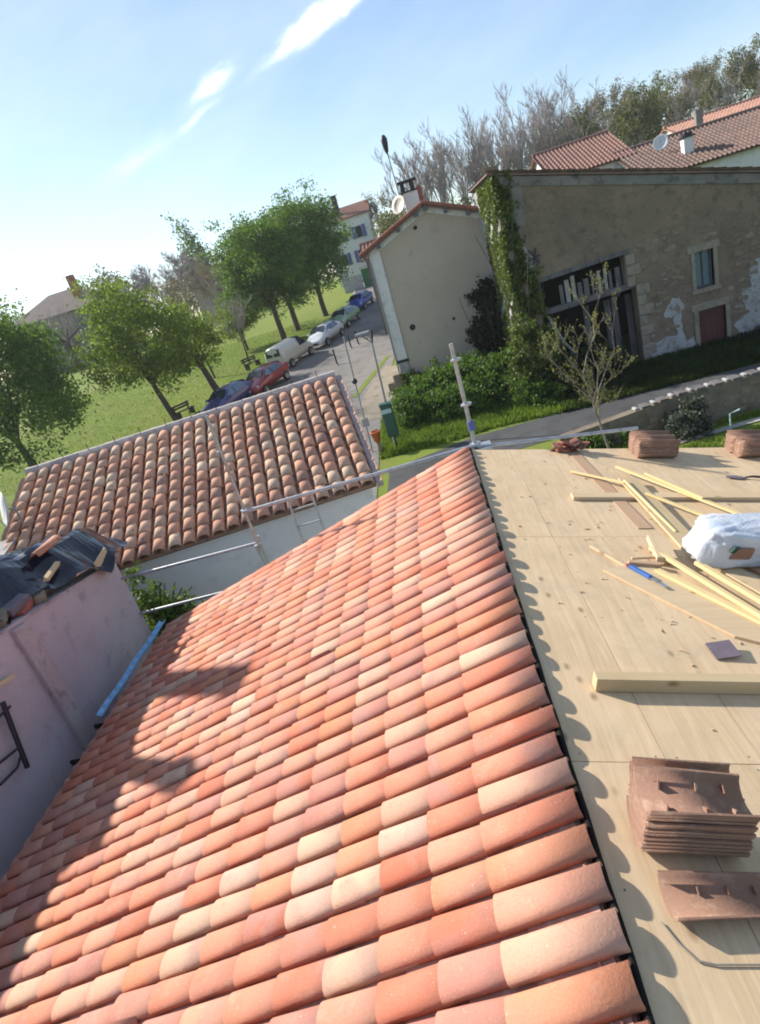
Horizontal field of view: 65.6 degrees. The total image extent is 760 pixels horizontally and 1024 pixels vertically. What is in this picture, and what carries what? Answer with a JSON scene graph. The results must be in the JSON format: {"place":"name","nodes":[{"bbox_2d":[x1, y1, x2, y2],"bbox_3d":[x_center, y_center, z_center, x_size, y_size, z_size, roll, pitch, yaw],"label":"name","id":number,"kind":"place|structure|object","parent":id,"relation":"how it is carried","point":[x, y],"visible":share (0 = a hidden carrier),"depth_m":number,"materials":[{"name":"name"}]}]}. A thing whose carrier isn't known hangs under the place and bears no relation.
{"place":"outdoors","nodes":[
{"label":"outdoors","id":0,"kind":"place"},
{"bbox_2d":[256,281,393,499],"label":"street","id":1,"kind":"structure","parent":0,"point":[320,360],"depth_m":39.39,"materials":[{"name":"asphalt"}]},
{"bbox_2d":[201,379,254,411],"bbox_3d":[-9.216,-6.854,35.633,2.080,1.427,4.013,-5,30,29],"label":"parked car","id":2,"kind":"object","parent":1,"relation":"on","point":[230,392],"visible":0.58,"depth_m":35.08,"materials":[{"name":"blue paint"}]},
{"bbox_2d":[246,360,289,397],"bbox_3d":[-7.432,-8.514,37.659,2.080,1.427,4.013,-5,30,29],"label":"parked car","id":3,"kind":"object","parent":1,"relation":"on","point":[266,375],"visible":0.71,"depth_m":37.05,"materials":[{"name":"red paint"}]},
{"bbox_2d":[265,335,313,366],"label":"parked van","id":4,"kind":"object","parent":1,"relation":"on","point":[290,350],"visible":0.84,"depth_m":41.39,"materials":[{"name":"beige paint"}]},
{"bbox_2d":[307,319,344,346],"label":"parked car","id":5,"kind":"object","parent":1,"relation":"on","point":[324,332],"visible":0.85,"depth_m":45.04,"materials":[{"name":"white paint"}]},
{"bbox_2d":[328,304,360,326],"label":"parked car","id":6,"kind":"object","parent":1,"relation":"on","point":[347,314],"visible":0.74,"depth_m":49.64,"materials":[{"name":"green paint"}]},
{"bbox_2d":[346,290,373,308],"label":"parked car","id":7,"kind":"object","parent":1,"relation":"on","point":[360,299],"visible":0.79,"depth_m":55.36,"materials":[{"name":"blue paint"}]},
{"bbox_2d":[0,276,759,540],"bbox_3d":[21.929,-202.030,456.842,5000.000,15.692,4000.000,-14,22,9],"label":"ground","id":8,"kind":"structure","parent":0,"point":[335,299],"depth_m":45.69,"materials":[{"name":"green plant"}]},
{"bbox_2d":[0,288,101,475],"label":"park tree","id":9,"kind":"object","parent":8,"relation":"on","point":[24,361],"visible":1,"depth_m":32.40,"materials":[{"name":"green plant"}]},
{"bbox_2d":[36,304,83,370],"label":"pollarded tree","id":10,"kind":"object","parent":8,"relation":"on","point":[67,344],"visible":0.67,"depth_m":78.59,"materials":[{"name":"green plant"}]},
{"bbox_2d":[10,275,139,372],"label":"grey house","id":11,"kind":"structure","parent":8,"relation":"on","point":[62,299],"depth_m":83.87,"materials":[{"name":"brown tile"}]},
{"bbox_2d":[0,559,155,879],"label":"neighbour house","id":12,"kind":"structure","parent":8,"relation":"on","point":[69,650],"depth_m":7.32,"materials":[{"name":"paint"}]},
{"bbox_2d":[0,701,29,785],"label":"steel trestle","id":13,"kind":"object","parent":12,"relation":"attached to","point":[15,736],"visible":1,"depth_m":6.44,"materials":[{"name":"metal"}]},
{"bbox_2d":[12,597,33,617],"bbox_3d":[-4.437,1.188,7.323,0.179,0.180,0.372,-19,22,-4],"label":"rubble piece","id":14,"kind":"object","parent":12,"relation":"on","point":[26,608],"visible":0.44,"depth_m":7.23,"materials":[{"name":"red brick"}]},
{"bbox_2d":[1,593,31,616],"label":"rubble piece","id":15,"kind":"object","parent":14,"relation":"on","point":[16,604],"visible":0.87,"depth_m":7.19,"materials":[{"name":"stone"}]},
{"bbox_2d":[0,528,127,622],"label":"tarpaulin","id":16,"kind":"object","parent":12,"relation":"on","point":[74,552],"visible":0.84,"depth_m":8.19,"materials":[{"name":"plastic"}]},
{"bbox_2d":[124,560,192,636],"bbox_3d":[-3.833,1.417,9.913,0.927,1.263,1.055,-2,27,34],"label":"vine shrub","id":17,"kind":"object","parent":12,"relation":"attached to","point":[145,602],"visible":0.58,"depth_m":9.77,"materials":[{"name":"green plant"}]},
{"bbox_2d":[143,585,206,643],"bbox_3d":[-3.317,1.717,9.828,1.399,1.015,1.014,-14,22,9],"label":"vine shrub","id":18,"kind":"object","parent":12,"relation":"attached to","point":[185,608],"visible":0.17,"depth_m":9.82,"materials":[{"name":"green plant"}]},
{"bbox_2d":[83,263,136,320],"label":"round tree","id":19,"kind":"object","parent":8,"relation":"on","point":[104,275],"visible":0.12,"depth_m":88.97,"materials":[{"name":"green plant"}]},
{"bbox_2d":[56,274,203,420],"bbox_3d":[-14.580,-9.950,36.233,8.652,9.728,8.689,-14,22,9],"label":"park tree","id":20,"kind":"object","parent":8,"relation":"on","point":[119,334],"visible":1,"depth_m":34.25,"materials":[{"name":"green plant"}]},
{"bbox_2d":[130,264,179,305],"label":"bare tree","id":21,"kind":"object","parent":8,"relation":"on","point":[143,280],"visible":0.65,"depth_m":90.34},
{"bbox_2d":[152,251,194,318],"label":"bare tree","id":22,"kind":"object","parent":8,"relation":"on","point":[179,274],"visible":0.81,"depth_m":91.03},
{"bbox_2d":[161,249,204,321],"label":"bare tree","id":23,"kind":"object","parent":8,"relation":"on","point":[182,258],"visible":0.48,"depth_m":97.79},
{"bbox_2d":[160,212,212,271],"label":"poplar tree","id":24,"kind":"object","parent":8,"relation":"on","point":[193,244],"visible":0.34,"depth_m":102.76,"materials":[{"name":"green plant"}]},
{"bbox_2d":[149,307,230,391],"bbox_3d":[-12.463,-10.935,40.299,5.167,6.568,5.473,-14,22,9],"label":"park tree","id":25,"kind":"object","parent":8,"relation":"on","point":[209,339],"visible":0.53,"depth_m":39.77,"materials":[{"name":"green plant"}]},
{"bbox_2d":[0,371,383,639],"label":"outbuilding","id":26,"kind":"structure","parent":8,"relation":"on","point":[161,495],"depth_m":11.85,"materials":[{"name":"tile"}]},
{"bbox_2d":[162,271,225,377],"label":"young bare tree","id":27,"kind":"object","parent":8,"relation":"on","point":[209,366],"visible":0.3,"depth_m":44.47,"materials":[{"name":"plant"}]},
{"bbox_2d":[189,262,219,318],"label":"background tree","id":28,"kind":"object","parent":8,"relation":"on","point":[200,289],"visible":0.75,"depth_m":86.73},
{"bbox_2d":[190,267,248,321],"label":"tree","id":29,"kind":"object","parent":8,"relation":"on","point":[208,303],"depth_m":89.59,"materials":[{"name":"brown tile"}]},
{"bbox_2d":[217,288,251,364],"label":"young bare tree","id":30,"kind":"object","parent":8,"relation":"on","point":[239,316],"visible":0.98,"depth_m":45.84,"materials":[{"name":"brown plant"}]},
{"bbox_2d":[211,296,259,350],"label":"park tree","id":31,"kind":"object","parent":8,"relation":"on","point":[235,331],"visible":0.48,"depth_m":52.68,"materials":[{"name":"green plant"}]},
{"bbox_2d":[200,211,337,339],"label":"park tree","id":32,"kind":"object","parent":8,"relation":"on","point":[254,278],"visible":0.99,"depth_m":48.72,"materials":[{"name":"green plant"}]},
{"bbox_2d":[223,202,329,330],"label":"park tree","id":33,"kind":"object","parent":8,"relation":"on","point":[294,233],"visible":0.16,"depth_m":51.99,"materials":[{"name":"green plant"}]},
{"bbox_2d":[259,175,354,316],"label":"park tree","id":34,"kind":"object","parent":8,"relation":"on","point":[322,218],"visible":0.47,"depth_m":54.49,"materials":[{"name":"green plant"}]},
{"bbox_2d":[326,195,376,286],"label":"white house","id":35,"kind":"structure","parent":8,"relation":"on","point":[357,215],"depth_m":74.74,"materials":[{"name":"paint"}]},
{"bbox_2d":[81,343,637,614],"bbox_3d":[-0.391,0.870,8.887,8.527,5.651,0.324,-14,22,9],"label":"scaffold","id":36,"kind":"object","parent":8,"relation":"on","point":[473,445],"visible":0.64,"depth_m":8.18,"materials":[{"name":"metal"}]},
{"bbox_2d":[359,238,387,334],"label":"red roof shed","id":37,"kind":"structure","parent":8,"relation":"on","point":[364,245],"depth_m":40.26,"materials":[{"name":"grey wood"}]},
{"bbox_2d":[355,329,394,444],"bbox_3d":[0.053,-4.454,22.039,0.656,4.560,0.300,-14,22,9],"label":"street lamp","id":38,"kind":"object","parent":8,"relation":"on","point":[371,341],"visible":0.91,"depth_m":21.45,"materials":[{"name":"grey metal"}]},
{"bbox_2d":[379,401,398,447],"bbox_3d":[0.442,-3.193,22.290,0.470,1.922,0.380,-14,22,9],"label":"green dog waste box","id":39,"kind":"object","parent":38,"relation":"attached to","point":[388,416],"visible":0.99,"depth_m":22.05,"materials":[{"name":"metal"}]},
{"bbox_2d":[356,190,399,235],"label":"background tree","id":40,"kind":"object","parent":8,"relation":"on","point":[375,206],"visible":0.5,"depth_m":76.78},
{"bbox_2d":[358,366,400,422],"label":"gravel verge","id":41,"kind":"structure","parent":8,"relation":"on","point":[373,399],"depth_m":29.66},
{"bbox_2d":[0,446,759,1023],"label":"house under repair","id":42,"kind":"structure","parent":8,"relation":"on","point":[368,762],"depth_m":3.60,"materials":[{"name":"ceramic"}]},
{"bbox_2d":[550,437,589,451],"bbox_3d":[2.338,-0.824,7.290,0.484,0.217,0.243,-14,22,9],"label":"broken tile heap","id":43,"kind":"object","parent":42,"relation":"on","point":[575,443],"visible":1,"depth_m":7.24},
{"bbox_2d":[568,451,652,528],"bbox_3d":[2.370,-0.305,6.284,0.133,0.006,2.252,-1,24,1],"label":"stained board","id":44,"kind":"object","parent":42,"relation":"on","point":[637,520],"visible":0.86,"depth_m":6.06,"materials":[{"name":"brown wood"}]},
{"bbox_2d":[618,478,688,548],"bbox_3d":[2.601,-0.027,5.564,0.193,0.025,1.530,-1,25,2],"label":"wide plank","id":45,"kind":"object","parent":42,"relation":"on","point":[663,511],"visible":0.77,"depth_m":5.47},
{"bbox_2d":[628,431,680,457],"bbox_3d":[3.280,-0.805,7.080,0.467,0.241,0.409,0,24,4],"label":"tile stack","id":46,"kind":"object","parent":42,"relation":"on","point":[643,444],"visible":1,"depth_m":6.94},
{"bbox_2d":[647,535,677,562],"bbox_3d":[2.277,0.297,4.774,0.153,0.050,0.343,3,29,9],"label":"wood block","id":47,"kind":"object","parent":42,"relation":"on","point":[658,544],"depth_m":4.75,"materials":[{"name":"brown wood"}]},
{"bbox_2d":[570,492,759,500],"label":"wood beam","id":48,"kind":"structure","parent":42,"relation":"on","point":[671,496],"depth_m":5.85,"materials":[{"name":"brown wood"}]},
{"bbox_2d":[592,671,759,693],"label":"wood beam","id":49,"kind":"structure","parent":42,"relation":"on","point":[662,682],"depth_m":3.30,"materials":[{"name":"wood"}]},
{"bbox_2d":[615,465,740,513],"bbox_3d":[3.041,-0.173,5.817,0.052,0.023,1.839,-12,27,-23],"label":"yellow batten","id":50,"kind":"object","parent":42,"relation":"on","point":[719,506],"visible":0.88,"depth_m":5.91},
{"bbox_2d":[603,566,759,643],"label":"tapered board","id":51,"kind":"object","parent":42,"relation":"on","point":[708,611],"visible":0.69,"depth_m":4.11,"materials":[{"name":"brown wood"}]},
{"bbox_2d":[654,568,759,624],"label":"yellow batten","id":52,"kind":"object","parent":51,"relation":"on","point":[713,597],"visible":1,"depth_m":4.15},
{"bbox_2d":[626,756,759,857],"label":"tile stack","id":53,"kind":"object","parent":42,"relation":"on","point":[676,806],"visible":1,"depth_m":2.40,"materials":[{"name":"ceramic"}]},
{"bbox_2d":[648,546,759,617],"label":"yellow batten","id":54,"kind":"object","parent":42,"relation":"on","point":[716,588],"visible":0.99,"depth_m":4.24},
{"bbox_2d":[657,870,759,921],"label":"channel tile","id":55,"kind":"object","parent":42,"relation":"on","point":[703,895],"visible":1,"depth_m":2.27,"materials":[{"name":"ceramic"}]},
{"bbox_2d":[682,513,759,568],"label":"plastic bag","id":56,"kind":"object","parent":42,"relation":"on","point":[719,541],"visible":1,"depth_m":4.44,"materials":[{"name":"white plastic"}]},
{"bbox_2d":[705,640,741,659],"bbox_3d":[2.107,0.845,3.625,0.150,0.008,0.140,-9,30,2],"label":"slate tile","id":57,"kind":"object","parent":42,"relation":"on","point":[723,649],"visible":1,"depth_m":3.62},
{"bbox_2d":[694,561,759,603],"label":"yellow batten","id":58,"kind":"object","parent":42,"relation":"on","point":[745,591],"visible":0.96,"depth_m":4.25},
{"bbox_2d":[720,567,759,594],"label":"pale plank","id":59,"kind":"object","parent":42,"relation":"on","point":[747,580],"visible":0.86,"depth_m":4.36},
{"bbox_2d":[724,430,759,456],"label":"tile stack","id":60,"kind":"object","parent":42,"relation":"on","point":[741,443],"visible":1,"depth_m":6.96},
{"bbox_2d":[367,201,406,237],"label":"background tree","id":61,"kind":"object","parent":8,"relation":"on","point":[382,221],"visible":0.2,"depth_m":70.02,"materials":[{"name":"green plant"}]},
{"bbox_2d":[388,148,434,199],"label":"bare tree","id":62,"kind":"object","parent":8,"relation":"on","point":[400,165],"visible":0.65,"depth_m":77.16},
{"bbox_2d":[391,381,439,431],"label":"hedge bush","id":63,"kind":"object","parent":8,"relation":"on","point":[408,408],"visible":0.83,"depth_m":24.09,"materials":[{"name":"green plant"}]},
{"bbox_2d":[388,363,444,402],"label":"hedge bush","id":64,"kind":"object","parent":8,"relation":"on","point":[426,383],"visible":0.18,"depth_m":25.49,"materials":[{"name":"green plant"}]},
{"bbox_2d":[358,177,495,382],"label":"beige gable house","id":65,"kind":"structure","parent":8,"relation":"on","point":[428,261],"depth_m":27.84,"materials":[{"name":"paint"}]},
{"bbox_2d":[412,136,454,202],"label":"bare tree","id":66,"kind":"object","parent":8,"relation":"on","point":[443,178],"visible":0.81,"depth_m":74.92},
{"bbox_2d":[424,137,450,202],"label":"bare tree","id":67,"kind":"object","parent":8,"relation":"on","point":[441,168],"visible":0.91,"depth_m":74.86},
{"bbox_2d":[422,380,479,424],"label":"hedge bush","id":68,"kind":"object","parent":8,"relation":"on","point":[451,410],"visible":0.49,"depth_m":23.56,"materials":[{"name":"green plant"}]},
{"bbox_2d":[439,147,473,198],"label":"bare tree","id":69,"kind":"object","parent":8,"relation":"on","point":[451,160],"visible":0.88,"depth_m":77.05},
{"bbox_2d":[431,353,485,403],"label":"hedge bush","id":70,"kind":"object","parent":8,"relation":"on","point":[447,374],"visible":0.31,"depth_m":24.93,"materials":[{"name":"green plant"}]},
{"bbox_2d":[438,138,480,200],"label":"bare tree","id":71,"kind":"object","parent":8,"relation":"on","point":[461,182],"visible":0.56,"depth_m":78.54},
{"bbox_2d":[453,119,489,186],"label":"bare tree","id":72,"kind":"object","parent":8,"relation":"on","point":[475,178],"visible":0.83,"depth_m":77.38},
{"bbox_2d":[442,359,512,413],"bbox_3d":[4.096,-5.054,23.818,3.486,1.861,2.745,-25,23,-18],"label":"hedge bush","id":73,"kind":"object","parent":8,"relation":"on","point":[485,394],"visible":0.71,"depth_m":23.42,"materials":[{"name":"green plant"}]},
{"bbox_2d":[459,111,500,168],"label":"bare tree","id":74,"kind":"object","parent":8,"relation":"on","point":[483,154],"visible":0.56,"depth_m":76.82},
{"bbox_2d":[459,274,506,355],"bbox_3d":[4.572,-8.929,28.240,4.353,4.324,3.070,6,31,44],"label":"dark bush","id":75,"kind":"object","parent":8,"relation":"on","point":[487,304],"visible":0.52,"depth_m":27.42,"materials":[{"name":"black plant"}]},
{"bbox_2d":[462,346,514,378],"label":"hedge bush","id":76,"kind":"object","parent":8,"relation":"on","point":[496,356],"visible":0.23,"depth_m":24.57,"materials":[{"name":"green plant"}]},
{"bbox_2d":[476,81,523,175],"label":"bare tree","id":77,"kind":"object","parent":8,"relation":"on","point":[503,157],"visible":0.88,"depth_m":74.02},
{"bbox_2d":[484,107,530,169],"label":"bare tree","id":78,"kind":"object","parent":8,"relation":"on","point":[520,165],"visible":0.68,"depth_m":75.07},
{"bbox_2d":[492,363,557,407],"bbox_3d":[5.654,-5.097,23.229,3.328,1.547,2.384,-7,24,24],"label":"hedge bush","id":79,"kind":"object","parent":8,"relation":"on","point":[505,388],"visible":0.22,"depth_m":23.07,"materials":[{"name":"green plant"}]},
{"bbox_2d":[514,111,543,168],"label":"bare tree","id":80,"kind":"object","parent":8,"relation":"on","point":[533,137],"visible":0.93,"depth_m":73.33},
{"bbox_2d":[493,310,576,403],"bbox_3d":[6.031,-6.044,22.627,3.456,3.521,2.568,2,29,39],"label":"ivy mound","id":81,"kind":"object","parent":8,"relation":"on","point":[526,357],"visible":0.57,"depth_m":22.27,"materials":[{"name":"green plant"}]},
{"bbox_2d":[509,378,569,409],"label":"hedge bush","id":82,"kind":"object","parent":8,"relation":"on","point":[535,392],"visible":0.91,"depth_m":22.08,"materials":[{"name":"green plant"}]},
{"bbox_2d":[527,78,567,150],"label":"bare tree","id":83,"kind":"object","parent":8,"relation":"on","point":[544,114],"visible":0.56,"depth_m":75.20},
{"bbox_2d":[532,75,581,146],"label":"bare tree","id":84,"kind":"object","parent":8,"relation":"on","point":[554,127],"visible":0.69,"depth_m":75.39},
{"bbox_2d":[388,363,759,491],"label":"lane","id":85,"kind":"structure","parent":8,"relation":"on","point":[559,424],"depth_m":20.05,"materials":[{"name":"asphalt"}]},
{"bbox_2d":[554,66,599,141],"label":"bare tree","id":86,"kind":"object","parent":8,"relation":"on","point":[573,133],"visible":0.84,"depth_m":72.12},
{"bbox_2d":[552,104,606,142],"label":"tree","id":87,"kind":"object","parent":8,"relation":"on","point":[586,113],"visible":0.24,"depth_m":74.51,"materials":[{"name":"green plant"}]},
{"bbox_2d":[530,130,634,169],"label":"red roof house","id":88,"kind":"structure","parent":8,"relation":"on","point":[595,150],"depth_m":37.45,"materials":[{"name":"tile"}]},
{"bbox_2d":[536,337,632,395],"bbox_3d":[7.562,-5.463,22.414,4.133,1.851,2.280,-14,22,9],"label":"bramble bush","id":89,"kind":"object","parent":8,"relation":"on","point":[614,360],"visible":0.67,"depth_m":22.13,"materials":[{"name":"green plant"}]},
{"bbox_2d":[537,262,637,448],"bbox_3d":[5.505,-3.649,15.512,2.792,5.426,2.998,-14,22,9],"label":"sapling","id":90,"kind":"object","parent":8,"relation":"on","point":[589,389],"visible":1,"depth_m":15.49,"materials":[{"name":"brown plant"}]},
{"bbox_2d":[583,73,624,137],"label":"hillside tree","id":91,"kind":"object","parent":8,"relation":"on","point":[602,103],"visible":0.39,"depth_m":81.64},
{"bbox_2d":[578,427,634,448],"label":"wall weed","id":92,"kind":"object","parent":8,"relation":"on","point":[598,441],"depth_m":16.96,"materials":[{"name":"green plant"}]},
{"bbox_2d":[468,166,759,361],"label":"stone barn","id":93,"kind":"structure","parent":8,"relation":"on","point":[677,249],"depth_m":21.59,"materials":[{"name":"brown stone"}]},
{"bbox_2d":[475,170,569,362],"bbox_3d":[5.531,-9.178,23.909,2.937,8.080,5.522,-14,22,9],"label":"climbing ivy","id":94,"kind":"object","parent":93,"relation":"attached to","point":[490,190],"visible":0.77,"depth_m":22.12,"materials":[{"name":"green plant"}]},
{"bbox_2d":[686,238,721,295],"bbox_3d":[11.925,-9.027,21.812,1.120,1.720,0.390,-14,22,9],"label":"window","id":95,"kind":"structure","parent":93,"relation":"in","point":[700,254],"depth_m":21.80,"materials":[{"name":"stone"}]},
{"bbox_2d":[585,102,656,146],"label":"hillside tree","id":96,"kind":"object","parent":8,"relation":"on","point":[632,128],"visible":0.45,"depth_m":69.41,"materials":[{"name":"green plant"}]},
{"bbox_2d":[615,69,670,145],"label":"hillside tree","id":97,"kind":"object","parent":8,"relation":"on","point":[649,112],"visible":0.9,"depth_m":68.39,"materials":[{"name":"green plant"}]},
{"bbox_2d":[619,94,667,142],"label":"hillside tree","id":98,"kind":"object","parent":8,"relation":"on","point":[650,135],"visible":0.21,"depth_m":79.89,"materials":[{"name":"green plant"}]},
{"bbox_2d":[554,328,759,412],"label":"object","id":99,"kind":"structure","parent":8,"relation":"on","point":[694,362],"depth_m":21.23,"materials":[{"name":"plant"}]},
{"bbox_2d":[560,367,759,447],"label":"garden stone wall","id":100,"kind":"structure","parent":8,"relation":"on","point":[724,397],"depth_m":16.62,"materials":[{"name":"grey stone"}]},
{"bbox_2d":[643,90,695,136],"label":"hillside tree","id":101,"kind":"object","parent":8,"relation":"on","point":[684,110],"visible":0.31,"depth_m":79.19,"materials":[{"name":"green plant"}]},
{"bbox_2d":[606,408,759,448],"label":"garden grass","id":102,"kind":"structure","parent":8,"relation":"on","point":[756,413],"depth_m":15.63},
{"bbox_2d":[611,105,759,168],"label":"brown roof house","id":103,"kind":"structure","parent":8,"relation":"on","point":[732,140],"depth_m":33.15,"materials":[{"name":"tile"}]},
{"bbox_2d":[661,390,717,441],"bbox_3d":[8.435,-2.631,16.218,1.437,1.297,1.523,-14,22,9],"label":"round grey bush","id":104,"kind":"object","parent":8,"relation":"on","point":[685,419],"visible":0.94,"depth_m":16.00,"materials":[{"name":"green plant"}]},
{"bbox_2d":[680,48,725,112],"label":"hillside tree","id":105,"kind":"object","parent":8,"relation":"on","point":[696,72],"visible":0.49,"depth_m":90.14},
{"bbox_2d":[693,73,741,111],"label":"hillside tree","id":106,"kind":"object","parent":8,"relation":"on","point":[708,85],"visible":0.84,"depth_m":70.40,"materials":[{"name":"green plant"}]},
{"bbox_2d":[720,32,759,102],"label":"hillside tree","id":107,"kind":"object","parent":8,"relation":"on","point":[749,64],"visible":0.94,"depth_m":79.71,"materials":[{"name":"green plant"}]},
{"bbox_2d":[0,0,759,379],"label":"sky","id":108,"kind":"structure","parent":0,"point":[117,116],"materials":[{"name":"blue"}]},
{"bbox_2d":[375,396,573,459],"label":"verge grass","id":109,"kind":"structure","parent":0,"point":[450,430],"depth_m":22.26,"materials":[{"name":"plant"}]},
{"bbox_2d":[658,95,759,134],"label":"pink roof house","id":110,"kind":"structure","parent":0,"point":[699,117],"depth_m":43.44,"materials":[{"name":"tile"}]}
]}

